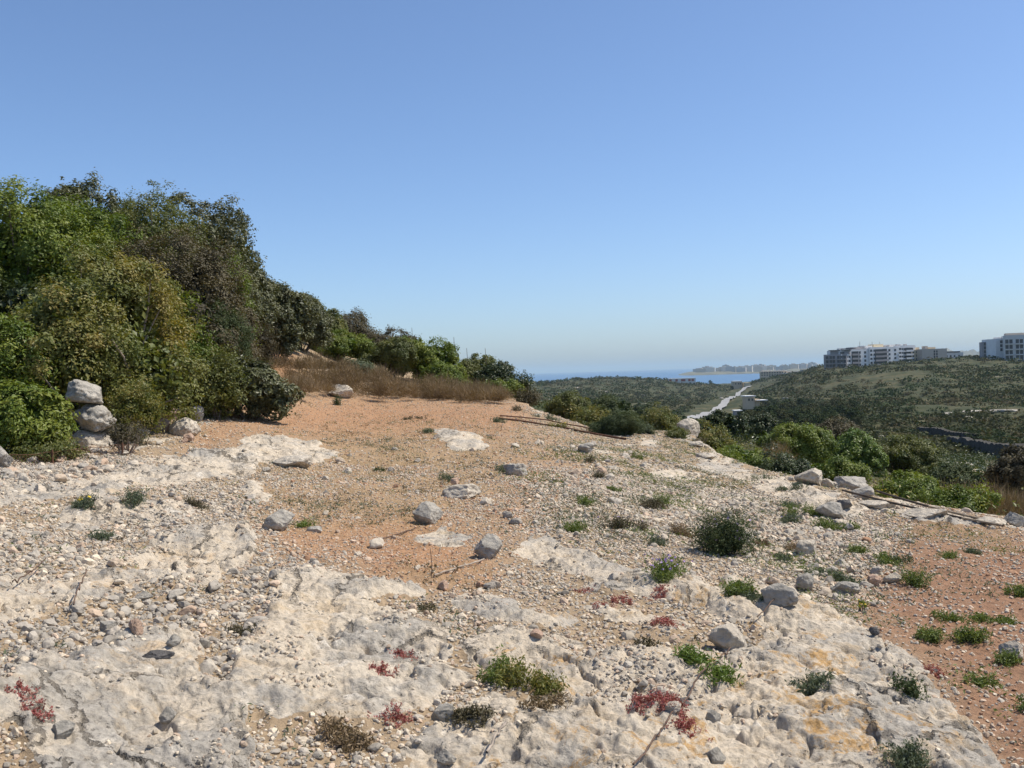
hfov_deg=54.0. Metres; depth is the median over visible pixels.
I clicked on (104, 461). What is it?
fist stone
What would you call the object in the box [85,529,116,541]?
tuft
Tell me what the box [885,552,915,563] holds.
tuft
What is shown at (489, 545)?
rock
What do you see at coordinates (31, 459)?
fist stone
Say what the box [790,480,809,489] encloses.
tuft
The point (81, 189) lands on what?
carob tree
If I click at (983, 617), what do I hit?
tuft
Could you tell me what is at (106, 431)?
stone
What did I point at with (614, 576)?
fist stone
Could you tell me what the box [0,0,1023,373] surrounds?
sky
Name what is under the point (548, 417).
tuft
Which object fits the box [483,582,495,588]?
fist stone
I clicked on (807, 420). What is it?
valley tree
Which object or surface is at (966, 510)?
fist stone
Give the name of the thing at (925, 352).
apartment building
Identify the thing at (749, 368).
town building
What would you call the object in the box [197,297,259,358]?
rosemary bush
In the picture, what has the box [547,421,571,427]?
tuft
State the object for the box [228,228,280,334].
carob tree
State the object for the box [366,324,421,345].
heath shrub
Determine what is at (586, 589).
sedum
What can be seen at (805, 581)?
boulder
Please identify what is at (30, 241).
evergreen tree
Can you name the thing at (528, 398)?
twiggy shrub
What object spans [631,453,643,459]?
tuft
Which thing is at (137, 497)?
tuft
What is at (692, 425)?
boulder
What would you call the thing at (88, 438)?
boulder
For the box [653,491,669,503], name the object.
tuft
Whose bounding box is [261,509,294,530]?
rock
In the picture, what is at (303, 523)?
tuft
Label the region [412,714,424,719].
fist stone
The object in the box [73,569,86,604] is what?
twig
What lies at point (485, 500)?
fist stone
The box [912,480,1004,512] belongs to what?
lentisk shrub
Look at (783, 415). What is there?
valley tree
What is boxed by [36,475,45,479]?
fist stone
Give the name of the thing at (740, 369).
town building
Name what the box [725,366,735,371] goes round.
town building
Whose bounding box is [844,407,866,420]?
valley tree
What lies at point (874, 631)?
stone
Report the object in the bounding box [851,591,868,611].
wildflower
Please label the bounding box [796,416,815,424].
valley tree
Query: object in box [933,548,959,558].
tuft
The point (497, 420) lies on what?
tuft
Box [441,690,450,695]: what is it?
fist stone
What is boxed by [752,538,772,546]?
tuft
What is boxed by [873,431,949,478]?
olive bush
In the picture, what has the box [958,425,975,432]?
hillside bush
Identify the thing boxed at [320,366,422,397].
dry brush
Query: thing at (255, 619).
fist stone
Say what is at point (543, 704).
dry herb
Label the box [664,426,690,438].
lentisk shrub
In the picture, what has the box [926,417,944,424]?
hillside bush
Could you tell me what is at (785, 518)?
tuft
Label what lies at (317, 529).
stone
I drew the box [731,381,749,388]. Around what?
sandy house
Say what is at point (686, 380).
long building
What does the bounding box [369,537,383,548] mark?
fist stone
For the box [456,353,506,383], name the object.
olive bush
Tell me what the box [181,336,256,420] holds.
olive bush
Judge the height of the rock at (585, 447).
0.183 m
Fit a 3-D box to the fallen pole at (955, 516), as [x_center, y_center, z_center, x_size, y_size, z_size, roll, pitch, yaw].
[4.419,1.341,11.007,0.026,0.173,2.225,-2,1,-25]
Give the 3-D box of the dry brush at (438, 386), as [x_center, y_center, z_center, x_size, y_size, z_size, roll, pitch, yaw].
[-2.419,-0.001,25.867,3.105,0.951,2.172,-1,1,40]
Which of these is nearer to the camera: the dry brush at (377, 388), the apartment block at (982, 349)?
the dry brush at (377, 388)
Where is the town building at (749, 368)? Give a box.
[741,365,752,371]
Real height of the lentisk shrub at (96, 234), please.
3.290 m
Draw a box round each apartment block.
[824,349,850,369]
[827,342,914,366]
[979,342,985,358]
[982,337,1002,358]
[1001,333,1023,361]
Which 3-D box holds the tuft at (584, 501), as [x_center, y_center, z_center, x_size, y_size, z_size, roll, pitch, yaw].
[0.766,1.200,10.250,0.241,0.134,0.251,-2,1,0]
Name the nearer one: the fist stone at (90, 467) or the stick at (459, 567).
the stick at (459, 567)
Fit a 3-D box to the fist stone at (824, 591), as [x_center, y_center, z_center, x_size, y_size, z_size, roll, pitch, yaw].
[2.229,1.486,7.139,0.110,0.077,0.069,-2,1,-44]
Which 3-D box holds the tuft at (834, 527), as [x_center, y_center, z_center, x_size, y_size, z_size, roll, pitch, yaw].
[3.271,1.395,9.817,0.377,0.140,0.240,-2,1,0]
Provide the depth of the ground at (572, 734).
5.47 m
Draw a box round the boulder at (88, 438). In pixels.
[70,430,113,448]
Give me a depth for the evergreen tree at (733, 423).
44.62 m
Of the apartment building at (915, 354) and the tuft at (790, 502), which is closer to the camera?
the tuft at (790, 502)
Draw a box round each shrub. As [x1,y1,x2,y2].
[0,309,60,407]
[0,378,80,455]
[37,224,120,291]
[99,414,148,453]
[104,372,171,444]
[118,421,145,444]
[171,284,217,405]
[215,247,262,355]
[249,317,285,368]
[309,329,375,360]
[334,306,378,340]
[338,356,377,377]
[356,335,420,378]
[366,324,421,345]
[401,335,467,379]
[416,359,472,385]
[479,378,525,396]
[509,382,542,406]
[563,401,611,426]
[640,401,681,430]
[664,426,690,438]
[716,442,743,461]
[723,440,772,467]
[811,453,871,484]
[828,426,888,476]
[872,469,953,503]
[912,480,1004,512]
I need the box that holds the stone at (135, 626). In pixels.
[128,618,143,635]
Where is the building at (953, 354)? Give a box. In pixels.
[947,351,962,357]
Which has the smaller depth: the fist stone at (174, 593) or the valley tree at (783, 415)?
the fist stone at (174, 593)
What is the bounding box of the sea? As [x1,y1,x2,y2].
[515,364,823,383]
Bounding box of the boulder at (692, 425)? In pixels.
[677,418,699,436]
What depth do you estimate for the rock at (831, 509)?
10.46 m
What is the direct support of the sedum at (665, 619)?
on the ground at (572, 734)
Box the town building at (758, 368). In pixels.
[754,366,762,371]
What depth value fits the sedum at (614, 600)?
6.56 m
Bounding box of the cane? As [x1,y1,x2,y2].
[632,647,730,764]
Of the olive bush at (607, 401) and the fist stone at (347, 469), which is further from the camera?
the olive bush at (607, 401)
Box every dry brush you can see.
[269,347,356,369]
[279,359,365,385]
[279,371,339,394]
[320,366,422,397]
[384,370,461,397]
[410,373,497,399]
[450,378,516,402]
[758,439,797,461]
[935,473,1023,514]
[947,475,1023,515]
[1001,489,1023,514]
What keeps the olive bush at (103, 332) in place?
on the ground at (572, 734)
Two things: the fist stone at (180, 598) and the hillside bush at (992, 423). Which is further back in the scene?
the hillside bush at (992, 423)
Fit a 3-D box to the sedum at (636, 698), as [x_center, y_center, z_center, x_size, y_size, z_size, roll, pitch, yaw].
[0.574,1.440,4.522,0.156,0.104,0.205,-2,1,19]
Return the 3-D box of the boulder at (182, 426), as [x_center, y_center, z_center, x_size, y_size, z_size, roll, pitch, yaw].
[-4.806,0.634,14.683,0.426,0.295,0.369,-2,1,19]
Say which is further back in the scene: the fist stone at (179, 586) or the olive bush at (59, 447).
the olive bush at (59, 447)
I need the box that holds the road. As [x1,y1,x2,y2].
[687,386,749,418]
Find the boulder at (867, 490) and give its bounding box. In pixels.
[852,486,873,498]
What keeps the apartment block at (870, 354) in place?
on the hills at (735, 403)
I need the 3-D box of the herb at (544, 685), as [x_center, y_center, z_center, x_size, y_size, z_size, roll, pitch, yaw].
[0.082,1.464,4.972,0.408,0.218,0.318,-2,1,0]
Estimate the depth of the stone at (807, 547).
8.48 m
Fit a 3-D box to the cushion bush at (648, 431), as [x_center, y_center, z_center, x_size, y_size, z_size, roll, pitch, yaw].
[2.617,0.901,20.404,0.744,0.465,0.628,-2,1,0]
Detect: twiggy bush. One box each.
[110,222,254,353]
[176,257,263,360]
[203,320,227,355]
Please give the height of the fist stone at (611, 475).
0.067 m
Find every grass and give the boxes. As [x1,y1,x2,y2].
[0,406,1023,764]
[44,404,1012,705]
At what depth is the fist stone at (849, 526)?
9.75 m
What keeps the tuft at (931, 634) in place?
on the ground at (572, 734)
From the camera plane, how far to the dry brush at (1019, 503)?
15.39 m
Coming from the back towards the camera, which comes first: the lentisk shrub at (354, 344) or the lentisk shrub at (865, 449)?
the lentisk shrub at (354, 344)
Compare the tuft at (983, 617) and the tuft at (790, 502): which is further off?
the tuft at (790, 502)
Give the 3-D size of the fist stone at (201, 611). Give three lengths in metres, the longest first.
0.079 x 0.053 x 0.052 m
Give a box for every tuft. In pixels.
[69,489,101,510]
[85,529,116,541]
[113,485,149,508]
[183,495,209,510]
[224,621,258,635]
[296,516,319,527]
[314,711,377,757]
[332,394,342,404]
[372,466,387,471]
[401,415,426,419]
[417,599,437,612]
[422,428,434,433]
[437,469,454,481]
[445,701,500,729]
[489,417,507,422]
[494,463,505,472]
[511,405,522,410]
[531,412,559,420]
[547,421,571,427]
[561,516,592,532]
[575,495,595,505]
[584,454,596,462]
[589,468,605,477]
[594,512,649,531]
[605,485,625,491]
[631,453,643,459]
[634,634,662,646]
[638,497,668,510]
[639,532,668,546]
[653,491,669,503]
[667,522,694,537]
[693,435,708,443]
[735,589,763,604]
[750,473,774,479]
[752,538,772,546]
[765,551,794,562]
[775,484,790,490]
[775,500,801,507]
[779,512,803,523]
[780,501,822,516]
[783,541,797,550]
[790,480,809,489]
[802,565,838,575]
[808,515,838,527]
[823,570,867,583]
[828,520,860,530]
[847,541,872,553]
[873,551,903,566]
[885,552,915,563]
[897,566,934,588]
[910,621,951,643]
[929,608,973,623]
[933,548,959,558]
[946,622,992,646]
[960,671,1002,687]
[961,546,982,554]
[966,608,996,623]
[975,612,1020,624]
[990,648,1022,673]
[1002,582,1023,597]
[1013,691,1023,712]
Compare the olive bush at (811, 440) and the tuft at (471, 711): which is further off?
the olive bush at (811, 440)
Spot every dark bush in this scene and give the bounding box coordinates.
[754,438,825,478]
[813,416,862,460]
[980,444,1023,497]
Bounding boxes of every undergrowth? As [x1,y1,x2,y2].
[341,350,522,397]
[530,400,997,473]
[531,402,1022,513]
[532,396,1008,479]
[534,401,1023,515]
[542,407,980,506]
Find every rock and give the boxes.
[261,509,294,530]
[474,533,502,559]
[503,464,527,475]
[577,442,593,452]
[688,441,702,446]
[696,453,715,458]
[705,709,720,722]
[709,623,746,650]
[760,583,797,606]
[815,501,844,518]
[858,500,895,508]
[904,508,947,517]
[976,516,1006,524]
[1004,511,1023,526]
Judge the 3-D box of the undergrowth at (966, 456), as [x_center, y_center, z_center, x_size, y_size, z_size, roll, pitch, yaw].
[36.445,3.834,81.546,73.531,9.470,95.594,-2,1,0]
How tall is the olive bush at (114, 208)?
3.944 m
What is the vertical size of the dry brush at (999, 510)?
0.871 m
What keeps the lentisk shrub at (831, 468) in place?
on the ground at (572, 734)
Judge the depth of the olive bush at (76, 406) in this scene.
14.99 m
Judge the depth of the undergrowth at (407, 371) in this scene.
30.04 m
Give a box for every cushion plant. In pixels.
[784,668,834,696]
[874,735,932,767]
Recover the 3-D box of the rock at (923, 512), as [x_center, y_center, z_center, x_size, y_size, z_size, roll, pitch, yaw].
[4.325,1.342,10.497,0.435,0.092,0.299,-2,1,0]
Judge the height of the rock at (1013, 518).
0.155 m
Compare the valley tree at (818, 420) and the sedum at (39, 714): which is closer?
the sedum at (39, 714)
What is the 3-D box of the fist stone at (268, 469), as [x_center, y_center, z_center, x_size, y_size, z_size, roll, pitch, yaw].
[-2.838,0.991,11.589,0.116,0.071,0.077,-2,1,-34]
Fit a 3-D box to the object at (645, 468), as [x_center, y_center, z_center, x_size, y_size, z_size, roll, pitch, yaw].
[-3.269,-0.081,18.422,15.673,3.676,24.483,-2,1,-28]
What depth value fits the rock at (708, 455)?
16.95 m
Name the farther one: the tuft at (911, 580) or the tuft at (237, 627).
the tuft at (911, 580)
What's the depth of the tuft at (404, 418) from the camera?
20.52 m
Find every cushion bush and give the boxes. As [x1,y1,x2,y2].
[585,408,646,435]
[632,422,658,434]
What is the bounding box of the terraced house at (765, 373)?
[760,370,797,379]
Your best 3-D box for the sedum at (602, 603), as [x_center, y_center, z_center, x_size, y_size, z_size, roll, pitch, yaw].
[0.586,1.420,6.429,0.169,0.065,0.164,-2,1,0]
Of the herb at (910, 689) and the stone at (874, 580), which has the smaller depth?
the herb at (910, 689)
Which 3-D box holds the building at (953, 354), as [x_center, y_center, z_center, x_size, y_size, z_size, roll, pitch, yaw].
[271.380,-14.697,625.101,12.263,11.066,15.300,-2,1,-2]
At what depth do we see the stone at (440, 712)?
4.38 m
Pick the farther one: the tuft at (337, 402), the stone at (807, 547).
the tuft at (337, 402)
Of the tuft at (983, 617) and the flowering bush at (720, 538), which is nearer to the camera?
the tuft at (983, 617)
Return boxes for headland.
[679,368,808,375]
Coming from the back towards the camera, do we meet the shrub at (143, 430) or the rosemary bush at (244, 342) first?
the rosemary bush at (244, 342)
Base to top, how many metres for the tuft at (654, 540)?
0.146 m
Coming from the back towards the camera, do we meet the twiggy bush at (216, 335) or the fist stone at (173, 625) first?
the twiggy bush at (216, 335)
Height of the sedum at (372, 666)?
0.086 m
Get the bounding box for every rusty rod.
[500,415,591,428]
[500,417,625,439]
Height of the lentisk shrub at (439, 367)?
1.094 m
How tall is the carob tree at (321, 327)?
1.760 m
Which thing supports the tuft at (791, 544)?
on the ground at (572, 734)
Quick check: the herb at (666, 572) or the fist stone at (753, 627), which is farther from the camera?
the herb at (666, 572)
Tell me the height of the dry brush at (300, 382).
0.850 m
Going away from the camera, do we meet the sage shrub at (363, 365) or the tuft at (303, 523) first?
the tuft at (303, 523)
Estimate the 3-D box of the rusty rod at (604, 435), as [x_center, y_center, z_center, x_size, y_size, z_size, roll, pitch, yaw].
[1.036,0.862,19.860,2.905,0.430,0.392,-1,1,34]
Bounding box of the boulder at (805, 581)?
[795,572,813,589]
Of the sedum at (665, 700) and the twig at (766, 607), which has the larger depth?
the twig at (766, 607)
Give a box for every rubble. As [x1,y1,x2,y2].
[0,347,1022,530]
[11,443,134,465]
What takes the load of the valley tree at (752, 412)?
on the hills at (735, 403)
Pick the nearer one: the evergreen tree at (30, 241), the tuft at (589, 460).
the tuft at (589, 460)
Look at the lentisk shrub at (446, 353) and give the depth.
31.11 m
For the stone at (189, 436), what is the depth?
13.88 m
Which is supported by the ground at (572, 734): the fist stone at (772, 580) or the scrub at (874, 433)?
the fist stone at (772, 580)
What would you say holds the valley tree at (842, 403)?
on the hills at (735, 403)
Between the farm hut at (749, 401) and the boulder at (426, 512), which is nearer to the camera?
the boulder at (426, 512)
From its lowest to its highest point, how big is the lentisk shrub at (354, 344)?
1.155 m
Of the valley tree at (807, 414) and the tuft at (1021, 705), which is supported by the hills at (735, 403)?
the valley tree at (807, 414)
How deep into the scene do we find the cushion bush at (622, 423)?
19.74 m
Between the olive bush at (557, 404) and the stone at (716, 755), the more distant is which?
the olive bush at (557, 404)
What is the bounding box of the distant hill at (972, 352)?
[947,348,978,355]
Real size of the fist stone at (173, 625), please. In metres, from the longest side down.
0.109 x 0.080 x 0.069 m
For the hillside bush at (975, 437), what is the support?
on the hills at (735, 403)
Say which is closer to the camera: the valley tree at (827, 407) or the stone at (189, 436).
the stone at (189, 436)
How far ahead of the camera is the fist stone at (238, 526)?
7.74 m
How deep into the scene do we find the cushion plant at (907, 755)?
4.11 m
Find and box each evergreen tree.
[0,174,156,316]
[0,271,47,334]
[700,409,749,440]
[741,412,779,442]
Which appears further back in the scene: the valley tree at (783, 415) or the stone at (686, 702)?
the valley tree at (783, 415)
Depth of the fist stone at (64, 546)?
6.97 m
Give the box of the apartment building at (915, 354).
[911,347,918,360]
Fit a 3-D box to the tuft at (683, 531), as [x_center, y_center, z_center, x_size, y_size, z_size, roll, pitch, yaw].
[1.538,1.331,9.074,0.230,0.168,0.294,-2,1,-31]
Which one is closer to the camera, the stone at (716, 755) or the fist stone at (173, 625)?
the stone at (716, 755)
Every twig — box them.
[12,557,45,582]
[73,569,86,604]
[485,721,507,753]
[757,598,774,616]
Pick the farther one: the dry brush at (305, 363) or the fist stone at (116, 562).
the dry brush at (305, 363)
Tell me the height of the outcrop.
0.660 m
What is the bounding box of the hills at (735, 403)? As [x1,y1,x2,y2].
[531,357,1023,439]
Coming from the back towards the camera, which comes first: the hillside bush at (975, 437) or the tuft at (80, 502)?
the hillside bush at (975, 437)
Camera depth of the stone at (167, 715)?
4.21 m
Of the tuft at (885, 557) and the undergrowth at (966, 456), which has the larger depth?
the undergrowth at (966, 456)
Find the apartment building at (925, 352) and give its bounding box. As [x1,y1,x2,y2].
[916,346,946,359]
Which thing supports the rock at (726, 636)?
on the ground at (572, 734)
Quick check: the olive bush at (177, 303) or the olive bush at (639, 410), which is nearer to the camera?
the olive bush at (177, 303)
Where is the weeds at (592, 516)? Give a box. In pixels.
[0,400,1023,763]
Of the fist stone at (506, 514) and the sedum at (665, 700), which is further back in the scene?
the fist stone at (506, 514)
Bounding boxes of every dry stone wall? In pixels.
[916,427,978,438]
[946,436,1023,457]
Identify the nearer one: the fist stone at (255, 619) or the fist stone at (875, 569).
the fist stone at (255, 619)
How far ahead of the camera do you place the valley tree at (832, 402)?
283.69 m
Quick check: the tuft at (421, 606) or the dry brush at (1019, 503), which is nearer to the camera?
the tuft at (421, 606)
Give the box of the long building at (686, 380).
[668,378,695,383]
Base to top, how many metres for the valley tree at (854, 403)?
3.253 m
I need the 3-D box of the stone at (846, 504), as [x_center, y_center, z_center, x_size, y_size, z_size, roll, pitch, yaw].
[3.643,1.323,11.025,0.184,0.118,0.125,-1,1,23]
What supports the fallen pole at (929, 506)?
on the ground at (572, 734)
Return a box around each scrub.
[532,355,1023,458]
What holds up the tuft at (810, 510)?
on the ground at (572, 734)
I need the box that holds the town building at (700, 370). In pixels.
[696,368,704,371]
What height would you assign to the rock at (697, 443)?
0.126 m
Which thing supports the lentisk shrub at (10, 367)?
on the ground at (572, 734)
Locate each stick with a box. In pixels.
[383,528,414,538]
[434,558,484,575]
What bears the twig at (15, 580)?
on the ground at (572, 734)
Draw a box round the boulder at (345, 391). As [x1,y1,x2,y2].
[329,384,353,397]
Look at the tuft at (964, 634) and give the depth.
6.03 m
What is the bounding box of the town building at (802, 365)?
[799,363,805,368]
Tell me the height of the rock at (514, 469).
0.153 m
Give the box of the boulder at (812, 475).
[794,468,822,485]
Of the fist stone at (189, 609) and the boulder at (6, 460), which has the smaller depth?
the fist stone at (189, 609)
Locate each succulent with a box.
[671,638,719,667]
[696,657,744,688]
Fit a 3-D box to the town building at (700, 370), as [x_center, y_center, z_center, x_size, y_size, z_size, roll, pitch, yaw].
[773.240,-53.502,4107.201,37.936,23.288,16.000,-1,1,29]
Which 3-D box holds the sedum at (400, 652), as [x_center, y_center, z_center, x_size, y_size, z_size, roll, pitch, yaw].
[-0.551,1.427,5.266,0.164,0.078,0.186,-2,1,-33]
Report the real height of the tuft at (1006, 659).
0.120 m
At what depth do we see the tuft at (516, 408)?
22.88 m
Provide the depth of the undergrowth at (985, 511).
23.55 m
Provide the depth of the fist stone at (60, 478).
9.86 m
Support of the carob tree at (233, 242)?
on the ground at (572, 734)
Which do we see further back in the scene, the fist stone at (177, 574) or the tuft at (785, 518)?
the tuft at (785, 518)
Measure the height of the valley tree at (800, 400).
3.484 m
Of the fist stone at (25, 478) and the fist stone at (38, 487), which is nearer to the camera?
the fist stone at (38, 487)
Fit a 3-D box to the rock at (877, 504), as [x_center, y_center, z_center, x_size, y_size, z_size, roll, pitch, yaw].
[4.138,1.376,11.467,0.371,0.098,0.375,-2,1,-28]
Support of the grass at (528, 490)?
on the ground at (572, 734)
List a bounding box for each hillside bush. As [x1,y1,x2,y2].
[902,406,917,412]
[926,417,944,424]
[941,397,959,404]
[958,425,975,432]
[963,431,987,439]
[984,421,1007,429]
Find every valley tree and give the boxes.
[742,410,761,419]
[752,405,764,413]
[760,398,770,407]
[765,405,782,418]
[774,408,794,421]
[775,412,799,425]
[779,418,794,424]
[782,401,797,408]
[790,411,803,423]
[794,398,805,404]
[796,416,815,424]
[799,407,821,420]
[800,410,816,422]
[800,418,813,424]
[813,414,828,425]
[814,401,831,408]
[819,404,835,412]
[824,412,838,416]
[830,398,843,404]
[832,404,847,415]
[836,402,848,412]
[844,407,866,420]
[847,399,860,408]
[852,417,861,424]
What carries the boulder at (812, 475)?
on the ground at (572, 734)
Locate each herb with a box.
[476,644,525,685]
[488,655,569,700]
[516,691,573,711]
[641,552,692,583]
[717,575,759,596]
[887,665,930,700]
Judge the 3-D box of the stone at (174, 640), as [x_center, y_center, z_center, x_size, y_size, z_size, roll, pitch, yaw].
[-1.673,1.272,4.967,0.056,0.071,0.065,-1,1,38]
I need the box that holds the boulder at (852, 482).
[834,476,867,490]
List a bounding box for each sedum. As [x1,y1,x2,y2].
[4,677,45,708]
[19,695,53,721]
[367,701,414,729]
[368,660,398,677]
[387,648,417,660]
[570,585,597,594]
[592,600,615,607]
[610,590,632,604]
[625,689,656,715]
[645,583,675,600]
[648,686,688,722]
[649,615,683,628]
[665,716,713,741]
[921,663,946,679]
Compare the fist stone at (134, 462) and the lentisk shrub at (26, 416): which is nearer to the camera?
the fist stone at (134, 462)
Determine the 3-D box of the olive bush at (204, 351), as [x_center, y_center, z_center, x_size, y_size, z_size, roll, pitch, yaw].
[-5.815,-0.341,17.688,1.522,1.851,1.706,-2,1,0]
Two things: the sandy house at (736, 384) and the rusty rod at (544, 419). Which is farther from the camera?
the sandy house at (736, 384)
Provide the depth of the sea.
5288.49 m
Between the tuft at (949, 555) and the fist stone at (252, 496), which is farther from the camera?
the fist stone at (252, 496)
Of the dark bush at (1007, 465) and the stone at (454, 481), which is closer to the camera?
the stone at (454, 481)
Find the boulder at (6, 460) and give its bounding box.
[0,446,12,467]
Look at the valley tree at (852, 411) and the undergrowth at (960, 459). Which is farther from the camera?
the valley tree at (852, 411)
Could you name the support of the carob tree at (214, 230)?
on the ground at (572, 734)
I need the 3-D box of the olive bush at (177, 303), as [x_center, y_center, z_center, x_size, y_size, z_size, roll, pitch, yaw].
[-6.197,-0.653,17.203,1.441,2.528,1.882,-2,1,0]
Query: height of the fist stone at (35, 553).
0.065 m
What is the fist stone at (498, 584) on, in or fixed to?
on the ground at (572, 734)
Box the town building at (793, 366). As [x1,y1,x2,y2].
[789,363,797,368]
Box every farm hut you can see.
[732,410,741,415]
[741,395,764,408]
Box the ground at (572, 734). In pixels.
[0,342,1023,767]
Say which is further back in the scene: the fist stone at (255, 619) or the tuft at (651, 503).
the tuft at (651, 503)
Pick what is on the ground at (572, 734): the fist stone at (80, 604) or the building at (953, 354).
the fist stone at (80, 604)
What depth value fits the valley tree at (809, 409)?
173.06 m
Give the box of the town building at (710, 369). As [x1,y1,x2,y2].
[706,367,714,371]
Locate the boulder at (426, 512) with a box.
[412,501,442,524]
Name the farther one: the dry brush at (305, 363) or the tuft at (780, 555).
the dry brush at (305, 363)
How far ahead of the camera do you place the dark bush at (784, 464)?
18.21 m
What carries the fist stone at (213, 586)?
on the ground at (572, 734)
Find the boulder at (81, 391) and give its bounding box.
[65,379,102,404]
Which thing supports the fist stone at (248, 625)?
on the ground at (572, 734)
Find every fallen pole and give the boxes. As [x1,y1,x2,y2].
[842,489,1003,526]
[875,490,979,518]
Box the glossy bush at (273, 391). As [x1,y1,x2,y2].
[214,350,305,420]
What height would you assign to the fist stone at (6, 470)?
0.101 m
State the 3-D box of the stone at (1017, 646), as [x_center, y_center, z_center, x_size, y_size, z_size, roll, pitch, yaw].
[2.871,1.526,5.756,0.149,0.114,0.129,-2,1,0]
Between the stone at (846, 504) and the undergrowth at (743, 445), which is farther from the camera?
the undergrowth at (743, 445)
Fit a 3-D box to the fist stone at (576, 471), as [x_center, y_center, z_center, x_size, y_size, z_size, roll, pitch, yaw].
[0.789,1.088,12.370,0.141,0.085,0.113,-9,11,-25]
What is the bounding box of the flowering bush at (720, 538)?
[681,500,764,558]
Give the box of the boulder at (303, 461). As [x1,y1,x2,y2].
[273,454,311,467]
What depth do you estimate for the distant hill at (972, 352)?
5660.91 m
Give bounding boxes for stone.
[0,468,12,474]
[18,476,28,481]
[27,456,37,461]
[27,549,40,557]
[34,484,45,491]
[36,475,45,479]
[52,720,74,738]
[54,474,66,482]
[56,455,66,461]
[59,544,70,550]
[67,467,77,471]
[68,604,83,614]
[71,600,86,608]
[76,542,84,547]
[77,463,87,467]
[79,637,87,642]
[82,465,94,470]
[82,473,93,478]
[87,608,102,617]
[89,448,99,452]
[91,640,102,645]
[94,459,101,464]
[99,621,117,629]
[100,465,113,472]
[101,458,107,464]
[105,426,114,441]
[106,625,119,634]
[107,558,123,566]
[116,611,124,619]
[118,606,130,616]
[127,460,139,465]
[128,618,143,635]
[133,590,153,599]
[142,649,174,659]
[147,529,155,534]
[153,418,171,431]
[159,706,176,723]
[162,408,186,418]
[165,634,180,646]
[168,589,185,599]
[168,622,178,629]
[171,572,180,577]
[173,583,183,589]
[177,596,184,601]
[178,605,196,614]
[183,433,194,441]
[191,405,203,420]
[196,608,205,615]
[208,580,221,591]
[236,524,245,528]
[243,622,254,630]
[244,616,267,624]
[247,494,255,499]
[262,467,270,471]
[306,526,322,532]
[335,457,344,462]
[343,467,351,473]
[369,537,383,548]
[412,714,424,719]
[431,703,453,720]
[434,749,456,764]
[437,580,448,589]
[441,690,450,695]
[442,484,481,498]
[450,477,458,484]
[479,497,491,504]
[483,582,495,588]
[491,580,500,587]
[502,511,512,517]
[509,518,522,524]
[530,628,542,638]
[570,469,581,473]
[598,467,606,472]
[605,473,614,477]
[606,497,621,503]
[608,572,618,580]
[664,701,680,713]
[680,697,690,705]
[703,747,725,763]
[750,624,756,629]
[765,576,779,583]
[783,528,796,533]
[793,534,803,540]
[794,540,816,554]
[818,587,831,596]
[821,478,833,487]
[826,566,837,570]
[830,581,860,593]
[835,559,847,565]
[836,499,852,509]
[843,523,853,529]
[859,581,873,587]
[867,574,882,585]
[869,627,879,634]
[870,566,882,573]
[883,572,901,582]
[961,508,972,513]
[998,640,1023,658]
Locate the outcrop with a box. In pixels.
[990,409,1016,412]
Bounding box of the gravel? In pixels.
[0,447,1023,767]
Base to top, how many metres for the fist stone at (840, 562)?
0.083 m
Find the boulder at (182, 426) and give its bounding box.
[168,417,201,435]
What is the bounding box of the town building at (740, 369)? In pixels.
[736,367,746,371]
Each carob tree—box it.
[40,167,141,235]
[41,176,87,220]
[158,188,273,334]
[198,197,269,302]
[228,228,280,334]
[262,279,314,360]
[274,291,321,352]
[298,299,334,351]
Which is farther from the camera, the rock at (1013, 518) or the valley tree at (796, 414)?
the valley tree at (796, 414)
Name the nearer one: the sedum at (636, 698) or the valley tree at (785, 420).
the sedum at (636, 698)
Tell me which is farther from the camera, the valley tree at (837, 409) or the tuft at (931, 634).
the valley tree at (837, 409)
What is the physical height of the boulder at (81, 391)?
0.341 m
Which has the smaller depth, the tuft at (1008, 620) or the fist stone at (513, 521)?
the tuft at (1008, 620)
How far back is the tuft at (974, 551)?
8.67 m
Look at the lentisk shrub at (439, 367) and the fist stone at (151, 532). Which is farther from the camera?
the lentisk shrub at (439, 367)
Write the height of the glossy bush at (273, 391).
1.364 m
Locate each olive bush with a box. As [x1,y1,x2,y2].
[0,231,210,427]
[6,427,89,462]
[45,388,174,425]
[95,200,140,228]
[98,179,210,276]
[145,276,191,349]
[170,316,220,408]
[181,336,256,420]
[320,302,349,338]
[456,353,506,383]
[472,360,515,383]
[506,369,543,397]
[544,389,591,420]
[590,392,644,421]
[630,401,662,425]
[697,418,735,451]
[755,421,840,463]
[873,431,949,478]
[924,459,985,489]
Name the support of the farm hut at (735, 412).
on the hills at (735, 403)
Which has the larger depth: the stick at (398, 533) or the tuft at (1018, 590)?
the stick at (398, 533)
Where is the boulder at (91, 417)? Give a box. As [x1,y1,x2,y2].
[72,403,116,431]
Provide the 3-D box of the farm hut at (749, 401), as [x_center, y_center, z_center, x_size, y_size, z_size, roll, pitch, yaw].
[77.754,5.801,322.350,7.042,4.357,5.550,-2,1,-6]
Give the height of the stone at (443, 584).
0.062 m
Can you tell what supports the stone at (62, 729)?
on the ground at (572, 734)

